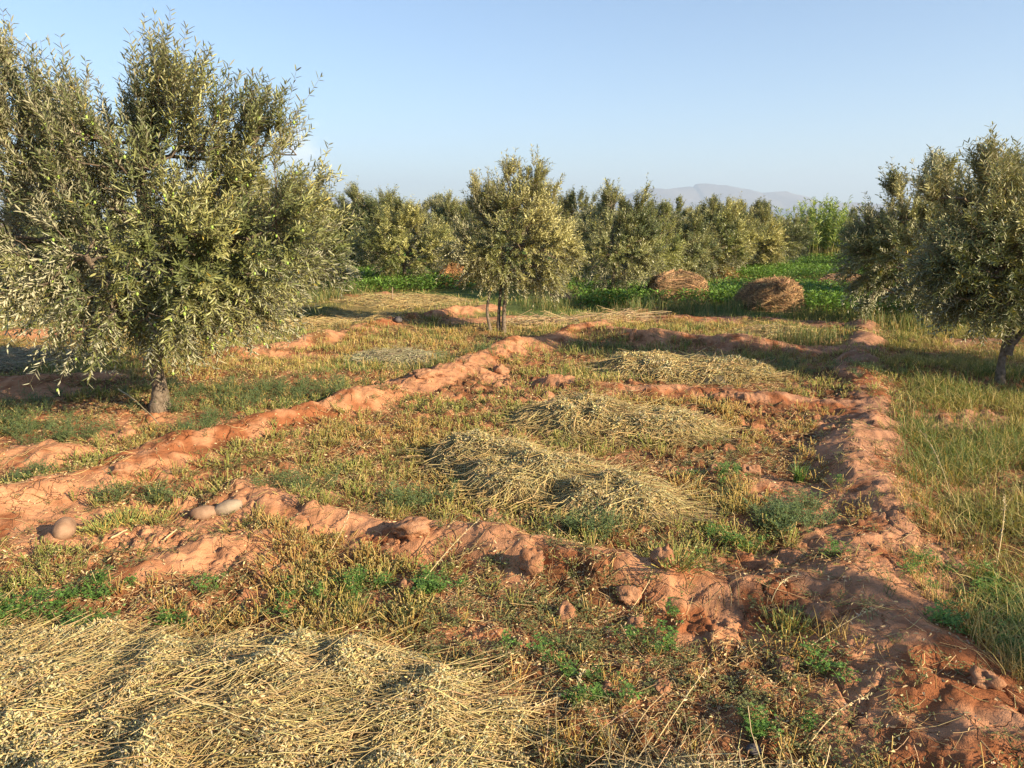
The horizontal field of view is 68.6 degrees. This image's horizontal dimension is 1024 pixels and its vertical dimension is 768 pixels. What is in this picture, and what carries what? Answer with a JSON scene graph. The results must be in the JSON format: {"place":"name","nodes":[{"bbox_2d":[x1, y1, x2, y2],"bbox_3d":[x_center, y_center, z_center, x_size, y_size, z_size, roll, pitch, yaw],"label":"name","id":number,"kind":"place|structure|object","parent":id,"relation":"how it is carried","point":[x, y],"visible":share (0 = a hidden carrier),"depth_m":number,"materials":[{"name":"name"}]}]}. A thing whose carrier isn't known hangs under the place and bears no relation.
{"place":"outdoors","nodes":[
{"label":"outdoors","id":0,"kind":"place"},
{"bbox_2d":[328,198,522,219],"bbox_3d":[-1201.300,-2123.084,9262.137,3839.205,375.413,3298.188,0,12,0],"label":"mountain","id":1,"kind":"structure","parent":0,"point":[429,211],"depth_m":9132.91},
{"bbox_2d":[0,223,1023,767],"bbox_3d":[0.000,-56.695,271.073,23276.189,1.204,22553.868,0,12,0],"label":"ground","id":2,"kind":"structure","parent":0,"point":[202,549],"depth_m":3.81,"materials":[{"name":"red soil"}]},
{"bbox_2d":[0,174,89,291],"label":"olive tree","id":3,"kind":"object","parent":2,"relation":"on","point":[29,245],"visible":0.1,"depth_m":16.24,"materials":[{"name":"green plant"}]},
{"bbox_2d":[42,532,62,543],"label":"stone","id":4,"kind":"object","parent":2,"relation":"on","point":[48,535],"visible":0.46,"depth_m":3.76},
{"bbox_2d":[0,343,108,373],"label":"hay pile","id":5,"kind":"object","parent":2,"relation":"on","point":[11,358],"visible":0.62,"depth_m":8.50,"materials":[{"name":"plant"}]},
{"bbox_2d":[51,517,76,539],"bbox_3d":[-2.281,0.739,3.821,0.104,0.112,0.150,-1,27,-6],"label":"stone","id":6,"kind":"object","parent":2,"relation":"on","point":[64,528],"visible":0.97,"depth_m":3.78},
{"bbox_2d":[76,511,129,538],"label":"stubble tuft","id":7,"kind":"object","parent":2,"relation":"on","point":[93,527],"visible":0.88,"depth_m":3.91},
{"bbox_2d":[61,187,162,288],"bbox_3d":[-9.836,-3.685,18.790,2.974,2.691,3.555,8,15,34],"label":"olive tree","id":8,"kind":"object","parent":2,"relation":"on","point":[132,223],"visible":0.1,"depth_m":18.20,"materials":[{"name":"green plant"}]},
{"bbox_2d":[110,529,127,538],"bbox_3d":[-1.985,0.757,3.790,0.082,0.032,0.013,-11,16,-42],"label":"dry cane","id":9,"kind":"object","parent":2,"relation":"on","point":[118,533],"visible":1,"depth_m":3.78,"materials":[{"name":"plant"}]},
{"bbox_2d":[74,499,163,532],"bbox_3d":[-2.065,0.708,3.998,0.430,0.093,0.309,-10,16,-40],"label":"stubble tuft","id":10,"kind":"object","parent":2,"relation":"on","point":[118,517],"visible":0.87,"depth_m":4.00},
{"bbox_2d":[110,462,133,477],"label":"dirt clod","id":11,"kind":"object","parent":2,"relation":"on","point":[124,470],"visible":0.81,"depth_m":4.58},
{"bbox_2d":[112,428,137,439],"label":"dirt clod","id":12,"kind":"object","parent":2,"relation":"on","point":[121,433],"visible":0.63,"depth_m":5.62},
{"bbox_2d":[118,389,159,424],"bbox_3d":[-3.189,0.180,6.385,0.016,0.069,1.356,-10,15,-38],"label":"dry cane","id":13,"kind":"object","parent":2,"relation":"on","point":[139,404],"visible":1,"depth_m":6.31,"materials":[{"name":"plant"}]},
{"bbox_2d":[120,501,177,531],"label":"stubble tuft","id":14,"kind":"object","parent":2,"relation":"on","point":[156,517],"visible":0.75,"depth_m":4.04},
{"bbox_2d":[125,186,188,275],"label":"olive tree","id":15,"kind":"object","parent":2,"relation":"on","point":[161,228],"visible":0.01,"depth_m":18.54,"materials":[{"name":"green plant"}]},
{"bbox_2d":[0,5,363,412],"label":"olive tree","id":16,"kind":"object","parent":2,"relation":"on","point":[190,294],"visible":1,"depth_m":5.74,"materials":[{"name":"green plant"}]},
{"bbox_2d":[190,505,215,519],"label":"stone","id":17,"kind":"object","parent":2,"relation":"on","point":[203,512],"visible":0.97,"depth_m":4.04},
{"bbox_2d":[214,499,242,515],"bbox_3d":[-1.558,0.680,4.110,0.162,0.088,0.088,-16,17,-17],"label":"stone","id":18,"kind":"object","parent":2,"relation":"on","point":[226,507],"visible":0.88,"depth_m":4.08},
{"bbox_2d":[151,161,363,318],"bbox_3d":[-4.464,-2.328,12.341,3.435,2.691,3.744,-10,16,-38],"label":"olive tree","id":19,"kind":"object","parent":2,"relation":"on","point":[264,181],"visible":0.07,"depth_m":12.20,"materials":[{"name":"green plant"}]},
{"bbox_2d":[0,589,613,767],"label":"hay pile","id":20,"kind":"object","parent":2,"relation":"on","point":[92,695],"visible":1,"depth_m":2.32,"materials":[{"name":"plant"}]},
{"bbox_2d":[261,197,362,292],"bbox_3d":[-4.947,-3.119,16.623,2.696,2.422,3.384,4,13,17],"label":"olive tree","id":21,"kind":"object","parent":2,"relation":"on","point":[346,263],"visible":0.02,"depth_m":17.20,"materials":[{"name":"green plant"}]},
{"bbox_2d":[221,308,412,332],"bbox_3d":[-3.114,-0.946,11.680,3.026,0.371,2.400,0,12,0],"label":"hay pile","id":22,"kind":"object","parent":2,"relation":"on","point":[332,322],"visible":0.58,"depth_m":11.63,"materials":[{"name":"plant"}]},
{"bbox_2d":[327,509,350,555],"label":"dry stalk","id":23,"kind":"object","parent":2,"relation":"on","point":[342,529],"visible":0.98,"depth_m":3.85,"materials":[{"name":"plant"}]},
{"bbox_2d":[320,189,370,266],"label":"olive tree","id":24,"kind":"object","parent":2,"relation":"on","point":[339,199],"visible":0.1,"depth_m":23.46,"materials":[{"name":"green plant"}]},
{"bbox_2d":[332,175,411,267],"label":"olive tree","id":25,"kind":"object","parent":2,"relation":"on","point":[353,194],"visible":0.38,"depth_m":22.78,"materials":[{"name":"green plant"}]},
{"bbox_2d":[333,344,454,369],"bbox_3d":[-1.335,-0.320,8.854,1.575,0.279,1.300,0,12,0],"label":"hay pile","id":26,"kind":"object","parent":2,"relation":"on","point":[399,355],"visible":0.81,"depth_m":8.68,"materials":[{"name":"plant"}]},
{"bbox_2d":[394,316,401,322],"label":"stone","id":27,"kind":"object","parent":2,"relation":"on","point":[397,319],"visible":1,"depth_m":11.57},
{"bbox_2d":[346,194,458,287],"bbox_3d":[-2.727,-3.622,19.137,3.091,2.362,2.961,-4,13,-19],"label":"olive tree","id":28,"kind":"object","parent":2,"relation":"on","point":[375,237],"visible":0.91,"depth_m":18.58,"materials":[{"name":"green plant"}]},
{"bbox_2d":[398,579,413,596],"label":"dirt clod","id":29,"kind":"object","parent":2,"relation":"on","point":[405,582],"visible":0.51,"depth_m":3.27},
{"bbox_2d":[329,289,486,310],"bbox_3d":[-2.077,-1.717,15.339,3.416,0.378,3.000,0,12,0],"label":"hay pile","id":30,"kind":"object","parent":2,"relation":"on","point":[398,301],"visible":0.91,"depth_m":15.00,"materials":[{"name":"plant"}]},
{"bbox_2d":[391,516,432,540],"bbox_3d":[-0.508,0.728,3.783,0.214,0.114,0.204,0,12,0],"label":"dirt clod","id":31,"kind":"object","parent":2,"relation":"on","point":[410,528],"visible":0.98,"depth_m":3.73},
{"bbox_2d":[411,201,432,244],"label":"olive tree","id":32,"kind":"object","parent":2,"relation":"on","point":[424,205],"visible":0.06,"depth_m":40.57,"materials":[{"name":"green plant"}]},
{"bbox_2d":[412,368,437,378],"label":"dirt clod","id":33,"kind":"object","parent":2,"relation":"on","point":[423,373],"visible":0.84,"depth_m":7.34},
{"bbox_2d":[406,189,478,269],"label":"olive tree","id":34,"kind":"object","parent":2,"relation":"on","point":[438,207],"visible":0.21,"depth_m":23.47,"materials":[{"name":"green plant"}]},
{"bbox_2d":[0,321,885,540],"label":"alfalfa regrowth","id":35,"kind":"object","parent":2,"relation":"on","point":[793,513],"visible":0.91,"depth_m":5.58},
{"bbox_2d":[411,519,481,596],"bbox_3d":[-0.295,0.797,3.485,0.038,0.124,0.666,5,13,23],"label":"dry stalk","id":36,"kind":"object","parent":2,"relation":"on","point":[450,549],"visible":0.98,"depth_m":3.48,"materials":[{"name":"plant"}]},
{"bbox_2d":[430,192,473,235],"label":"olive tree","id":37,"kind":"object","parent":2,"relation":"on","point":[462,202],"depth_m":37.87,"materials":[{"name":"green plant"}]},
{"bbox_2d":[436,262,469,286],"bbox_3d":[-1.555,-2.838,19.278,0.912,0.612,0.790,-7,14,-29],"label":"haystack","id":38,"kind":"object","parent":2,"relation":"on","point":[451,269],"visible":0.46,"depth_m":19.04,"materials":[{"name":"plant"}]},
{"bbox_2d":[425,199,499,265],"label":"olive tree","id":39,"kind":"object","parent":2,"relation":"on","point":[462,211],"visible":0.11,"depth_m":23.11,"materials":[{"name":"green plant"}]},
{"bbox_2d":[483,508,502,521],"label":"dirt clod","id":40,"kind":"object","parent":2,"relation":"on","point":[489,511],"visible":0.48,"depth_m":4.17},
{"bbox_2d":[493,364,509,374],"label":"dirt clod","id":41,"kind":"object","parent":2,"relation":"on","point":[502,369],"visible":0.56,"depth_m":8.10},
{"bbox_2d":[0,251,1020,314],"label":"alfalfa crop","id":42,"kind":"object","parent":2,"relation":"on","point":[823,294],"visible":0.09,"depth_m":17.28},
{"bbox_2d":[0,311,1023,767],"bbox_3d":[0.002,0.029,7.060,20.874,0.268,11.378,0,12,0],"label":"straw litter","id":43,"kind":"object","parent":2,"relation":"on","point":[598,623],"visible":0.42,"depth_m":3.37,"materials":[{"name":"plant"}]},
{"bbox_2d":[0,460,1023,744],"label":"green clover","id":44,"kind":"object","parent":2,"relation":"on","point":[426,584],"visible":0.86,"depth_m":3.06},
{"bbox_2d":[0,313,1023,767],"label":"stubble","id":45,"kind":"object","parent":2,"relation":"on","point":[380,563],"visible":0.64,"depth_m":4.32,"materials":[{"name":"plant"}]},
{"bbox_2d":[0,307,1023,767],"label":"weeds","id":46,"kind":"object","parent":2,"relation":"on","point":[586,619],"visible":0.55,"depth_m":3.25,"materials":[{"name":"plant"}]},
{"bbox_2d":[430,144,594,332],"bbox_3d":[0.016,-2.068,10.962,2.370,2.783,1.760,0,12,0],"label":"olive tree","id":47,"kind":"object","parent":2,"relation":"on","point":[495,204],"visible":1,"depth_m":10.70,"materials":[{"name":"green plant"}]},
{"bbox_2d":[507,200,531,249],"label":"olive tree","id":48,"kind":"object","parent":2,"relation":"on","point":[518,213],"visible":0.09,"depth_m":41.95,"materials":[{"name":"green plant"}]},
{"bbox_2d":[518,548,544,576],"bbox_3d":[0.090,0.808,3.422,0.126,0.129,0.143,3,13,15],"label":"dirt clod","id":49,"kind":"object","parent":2,"relation":"on","point":[529,558],"visible":0.97,"depth_m":3.38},
{"bbox_2d":[539,391,554,398],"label":"dirt clod","id":50,"kind":"object","parent":2,"relation":"on","point":[549,393],"visible":0.45,"depth_m":6.88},
{"bbox_2d":[522,195,578,246],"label":"olive tree","id":51,"kind":"object","parent":2,"relation":"on","point":[564,215],"visible":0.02,"depth_m":36.83,"materials":[{"name":"green plant"}]},
{"bbox_2d":[529,688,590,709],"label":"dry stalk","id":52,"kind":"object","parent":2,"relation":"on","point":[536,704],"visible":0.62,"depth_m":2.48,"materials":[{"name":"plant"}]},
{"bbox_2d":[556,600,577,621],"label":"dirt clod","id":53,"kind":"object","parent":2,"relation":"on","point":[566,610],"visible":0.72,"depth_m":3.05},
{"bbox_2d":[405,427,737,540],"bbox_3d":[0.230,0.538,4.663,2.033,0.395,1.947,0,12,0],"label":"hay pile","id":54,"kind":"object","parent":2,"relation":"on","point":[509,470],"visible":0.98,"depth_m":4.37,"materials":[{"name":"plant"}]},
{"bbox_2d":[477,305,673,327],"bbox_3d":[1.113,-1.099,12.204,3.348,0.267,1.583,-6,14,-26],"label":"hay pile","id":55,"kind":"object","parent":2,"relation":"on","point":[526,321],"visible":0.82,"depth_m":12.13,"materials":[{"name":"plant"}]},
{"bbox_2d":[565,663,586,710],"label":"dry stalk","id":56,"kind":"object","parent":2,"relation":"on","point":[579,679],"visible":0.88,"depth_m":2.57,"materials":[{"name":"plant"}]},
{"bbox_2d":[537,184,616,278],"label":"olive tree","id":57,"kind":"object","parent":2,"relation":"on","point":[568,202],"visible":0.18,"depth_m":21.27,"materials":[{"name":"green plant"}]},
{"bbox_2d":[576,201,603,215],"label":"olive tree","id":58,"kind":"object","parent":2,"relation":"on","point":[586,208],"visible":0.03,"depth_m":39.56,"materials":[{"name":"green plant"}]},
{"bbox_2d":[600,680,614,693],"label":"dirt clod","id":59,"kind":"object","parent":2,"relation":"on","point":[606,684],"visible":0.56,"depth_m":2.56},
{"bbox_2d":[277,279,951,345],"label":"tall weeds","id":60,"kind":"object","parent":2,"relation":"on","point":[729,305],"visible":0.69,"depth_m":12.83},
{"bbox_2d":[569,172,669,296],"bbox_3d":[2.155,-2.991,15.566,2.298,2.683,2.188,-8,14,-32],"label":"olive tree","id":61,"kind":"object","parent":2,"relation":"on","point":[638,221],"visible":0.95,"depth_m":15.27,"materials":[{"name":"green plant"}]},
{"bbox_2d":[494,388,755,454],"bbox_3d":[0.869,0.263,5.899,2.059,0.398,1.460,0,12,0],"label":"hay pile","id":62,"kind":"object","parent":2,"relation":"on","point":[591,414],"visible":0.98,"depth_m":5.69,"materials":[{"name":"plant"}]},
{"bbox_2d":[614,584,641,605],"bbox_3d":[0.496,0.902,3.187,0.127,0.106,0.120,-2,12,-8],"label":"dirt clod","id":63,"kind":"object","parent":2,"relation":"on","point":[632,593],"visible":0.88,"depth_m":3.14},
{"bbox_2d":[628,328,636,341],"bbox_3d":[1.582,-0.624,9.938,0.132,0.222,0.099,-9,15,-37],"label":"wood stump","id":64,"kind":"object","parent":2,"relation":"on","point":[631,334],"visible":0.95,"depth_m":9.91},
{"bbox_2d":[626,614,645,629],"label":"dirt clod","id":65,"kind":"object","parent":2,"relation":"on","point":[633,620],"visible":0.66,"depth_m":2.98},
{"bbox_2d":[593,200,690,286],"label":"olive tree","id":66,"kind":"object","parent":2,"relation":"on","point":[671,239],"visible":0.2,"depth_m":18.48,"materials":[{"name":"green plant"}]},
{"bbox_2d":[630,564,654,610],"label":"dry stalk","id":67,"kind":"object","parent":2,"relation":"on","point":[645,586],"visible":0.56,"depth_m":3.18,"materials":[{"name":"plant"}]},
{"bbox_2d":[650,543,674,569],"bbox_3d":[0.659,0.756,3.266,0.112,0.120,0.113,-7,14,-29],"label":"dirt clod","id":68,"kind":"object","parent":2,"relation":"on","point":[664,552],"visible":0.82,"depth_m":3.23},
{"bbox_2d":[653,678,672,695],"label":"dirt clod","id":69,"kind":"object","parent":2,"relation":"on","point":[661,690],"visible":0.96,"depth_m":2.56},
{"bbox_2d":[645,194,686,226],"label":"olive tree","id":70,"kind":"object","parent":2,"relation":"on","point":[679,202],"visible":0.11,"depth_m":38.60,"materials":[{"name":"green plant"}]},
{"bbox_2d":[443,686,891,767],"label":"hay pile","id":71,"kind":"object","parent":2,"relation":"on","point":[691,763],"visible":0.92,"depth_m":2.20,"materials":[{"name":"plant"}]},
{"bbox_2d":[645,664,710,758],"bbox_3d":[0.552,1.047,2.438,0.026,0.088,0.490,9,15,35],"label":"dry stalk","id":72,"kind":"object","parent":2,"relation":"on","point":[685,699],"visible":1,"depth_m":2.44,"materials":[{"name":"plant"}]},
{"bbox_2d":[647,269,709,304],"bbox_3d":[3.392,-2.017,15.352,1.345,0.705,1.006,0,12,0],"label":"haystack","id":73,"kind":"object","parent":2,"relation":"on","point":[673,279],"visible":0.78,"depth_m":14.99,"materials":[{"name":"plant"}]},
{"bbox_2d":[643,534,720,573],"bbox_3d":[0.743,0.746,3.264,0.322,0.071,0.322,4,13,16],"label":"stubble tuft","id":74,"kind":"object","parent":2,"relation":"on","point":[676,552],"visible":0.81,"depth_m":3.23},
{"bbox_2d":[657,204,726,281],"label":"olive tree","id":75,"kind":"object","parent":2,"relation":"on","point":[694,253],"visible":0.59,"depth_m":19.58,"materials":[{"name":"green plant"}]},
{"bbox_2d":[582,348,802,387],"bbox_3d":[1.904,-0.210,8.101,2.286,0.368,1.732,0,12,0],"label":"hay pile","id":76,"kind":"object","parent":2,"relation":"on","point":[696,368],"visible":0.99,"depth_m":7.80,"materials":[{"name":"plant"}]},
{"bbox_2d":[680,204,712,228],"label":"olive tree","id":77,"kind":"object","parent":2,"relation":"on","point":[686,211],"visible":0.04,"depth_m":38.11,"materials":[{"name":"green plant"}]},
{"bbox_2d":[706,464,720,474],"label":"dirt clod","id":78,"kind":"object","parent":2,"relation":"on","point":[711,470],"visible":0.65,"depth_m":4.78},
{"bbox_2d":[672,191,770,277],"bbox_3d":[5.904,-4.312,21.904,2.892,2.550,3.019,9,15,36],"label":"olive tree","id":79,"kind":"object","parent":2,"relation":"on","point":[734,237],"visible":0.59,"depth_m":21.28,"materials":[{"name":"green plant"}]},
{"bbox_2d":[708,264,739,278],"bbox_3d":[6.243,-3.340,22.094,0.881,0.418,0.828,8,14,33],"label":"haystack","id":80,"kind":"object","parent":2,"relation":"on","point":[726,274],"visible":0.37,"depth_m":21.84,"materials":[{"name":"plant"}]},
{"bbox_2d":[702,200,749,246],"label":"olive tree","id":81,"kind":"object","parent":2,"relation":"on","point":[745,212],"visible":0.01,"depth_m":35.83,"materials":[{"name":"green plant"}]},
{"bbox_2d":[740,464,761,475],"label":"dirt clod","id":82,"kind":"object","parent":2,"relation":"on","point":[754,469],"visible":0.59,"depth_m":4.83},
{"bbox_2d":[745,743,761,755],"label":"stone","id":83,"kind":"object","parent":2,"relation":"on","point":[753,752],"visible":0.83,"depth_m":2.27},
{"bbox_2d":[724,196,792,272],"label":"olive tree","id":84,"kind":"object","parent":2,"relation":"on","point":[772,245],"visible":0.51,"depth_m":23.90,"materials":[{"name":"green plant"}]},
{"bbox_2d":[746,206,784,223],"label":"olive tree","id":85,"kind":"object","parent":2,"relation":"on","point":[772,213],"visible":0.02,"depth_m":40.69,"materials":[{"name":"green plant"}]},
{"bbox_2d":[730,275,806,312],"bbox_3d":[4.767,-1.691,13.793,1.358,0.641,1.199,0,12,0],"label":"haystack","id":86,"kind":"object","parent":2,"relation":"on","point":[780,293],"visible":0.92,"depth_m":13.46,"materials":[{"name":"plant"}]},
{"bbox_2d":[724,320,836,343],"bbox_3d":[3.760,-0.741,10.645,1.672,0.324,1.557,0,12,0],"label":"hay pile","id":87,"kind":"object","parent":2,"relation":"on","point":[759,329],"visible":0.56,"depth_m":10.44,"materials":[{"name":"plant"}]},
{"bbox_2d":[745,197,819,265],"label":"olive tree","id":88,"kind":"object","parent":2,"relation":"on","point":[796,231],"visible":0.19,"depth_m":25.66,"materials":[{"name":"green plant"}]},
{"bbox_2d":[774,655,798,672],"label":"dirt clod","id":89,"kind":"object","parent":2,"relation":"on","point":[785,665],"visible":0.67,"depth_m":2.65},
{"bbox_2d":[771,574,801,601],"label":"dry stalk","id":90,"kind":"object","parent":2,"relation":"on","point":[790,576],"visible":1,"depth_m":3.13,"materials":[{"name":"plant"}]},
{"bbox_2d":[755,594,834,642],"bbox_3d":[1.091,0.921,2.894,0.284,0.093,0.338,5,13,21],"label":"stubble tuft","id":91,"kind":"object","parent":2,"relation":"on","point":[785,623],"visible":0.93,"depth_m":2.90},
{"bbox_2d":[775,212,814,260],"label":"olive tree","id":92,"kind":"object","parent":2,"relation":"on","point":[805,253],"visible":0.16,"depth_m":29.20,"materials":[{"name":"green plant"}]},
{"bbox_2d":[788,460,815,482],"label":"grass tuft","id":93,"kind":"object","parent":2,"relation":"on","point":[797,474],"visible":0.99,"depth_m":4.68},
{"bbox_2d":[774,193,865,259],"bbox_3d":[13.415,-6.888,32.783,4.242,2.873,4.356,0,12,0],"label":"reed clump","id":94,"kind":"object","parent":2,"relation":"on","point":[827,237],"visible":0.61,"depth_m":32.50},
{"bbox_2d":[804,602,841,627],"bbox_3d":[1.217,0.915,2.934,0.136,0.111,0.148,-8,15,-33],"label":"dirt clod","id":95,"kind":"object","parent":2,"relation":"on","point":[824,608],"visible":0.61,"depth_m":2.91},
{"bbox_2d":[806,692,871,749],"bbox_3d":[1.026,1.050,2.362,0.332,0.085,0.030,-7,14,-31],"label":"dry stalk","id":96,"kind":"object","parent":2,"relation":"on","point":[861,697],"visible":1,"depth_m":2.36,"materials":[{"name":"plant"}]},
{"bbox_2d":[796,605,882,655],"bbox_3d":[1.242,0.921,2.815,0.458,0.107,0.032,-6,14,-28],"label":"dry stalk","id":97,"kind":"object","parent":2,"relation":"on","point":[860,614],"visible":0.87,"depth_m":2.84,"materials":[{"name":"plant"}]},
{"bbox_2d":[813,273,867,285],"bbox_3d":[8.525,-2.695,19.262,1.770,0.347,1.100,-5,13,-23],"label":"haystack","id":98,"kind":"object","parent":2,"relation":"on","point":[830,277],"visible":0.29,"depth_m":19.02,"materials":[{"name":"plant"}]},
{"bbox_2d":[837,205,897,250],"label":"olive tree","id":99,"kind":"object","parent":2,"relation":"on","point":[853,210],"visible":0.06,"depth_m":28.67,"materials":[{"name":"green plant"}]},
{"bbox_2d":[766,473,1023,685],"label":"dry grass fringe","id":100,"kind":"object","parent":2,"relation":"on","point":[966,619],"visible":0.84,"depth_m":2.89,"materials":[{"name":"plant"}]},
{"bbox_2d":[827,144,978,326],"bbox_3d":[6.079,-2.212,11.421,2.372,2.798,2.005,0,12,0],"label":"olive tree","id":101,"kind":"object","parent":2,"relation":"on","point":[875,249],"visible":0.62,"depth_m":11.25,"materials":[{"name":"green plant"}]},
{"bbox_2d":[920,430,950,495],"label":"dry stalk","id":102,"kind":"object","parent":2,"relation":"on","point":[937,458],"visible":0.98,"depth_m":4.64,"materials":[{"name":"plant"}]},
{"bbox_2d":[881,121,1023,384],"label":"olive tree","id":103,"kind":"object","parent":2,"relation":"on","point":[952,272],"visible":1,"depth_m":7.02,"materials":[{"name":"green plant"}]},
{"bbox_2d":[967,665,1006,690],"bbox_3d":[1.540,0.969,2.441,0.102,0.091,0.097,4,13,18],"label":"dirt clod","id":104,"kind":"object","parent":2,"relation":"on","point":[977,676],"visible":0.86,"depth_m":2.41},
{"bbox_2d":[973,136,1023,286],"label":"olive tree","id":105,"kind":"object","parent":2,"relation":"on","point":[1018,167],"depth_m":13.36,"materials":[{"name":"green plant"}]},
{"bbox_2d":[996,494,1006,565],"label":"dry stalk","id":106,"kind":"object","parent":2,"relation":"on","point":[1004,509],"visible":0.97,"depth_m":3.62,"materials":[{"name":"plant"}]},
{"bbox_2d":[0,268,1023,382],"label":"field grass","id":107,"kind":"structure","parent":0,"point":[331,361],"depth_m":9.65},
{"bbox_2d":[0,0,1023,219],"label":"sky","id":108,"kind":"structure","parent":0,"point":[808,98],"materials":[{"name":"blue"}]},
{"bbox_2d":[612,183,822,217],"bbox_3d":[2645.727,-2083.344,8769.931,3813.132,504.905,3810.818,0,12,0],"label":"mountain","id":109,"kind":"structure","parent":0,"point":[695,194],"depth_m":8344.34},
{"bbox_2d":[770,202,911,222],"bbox_3d":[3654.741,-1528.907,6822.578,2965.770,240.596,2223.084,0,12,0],"label":"mountain","id":110,"kind":"structure","parent":0,"point":[784,211],"depth_m":6615.20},
{"bbox_2d":[869,310,1023,702],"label":"long grass","id":111,"kind":"structure","parent":0,"point":[1003,445],"depth_m":5.10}
]}

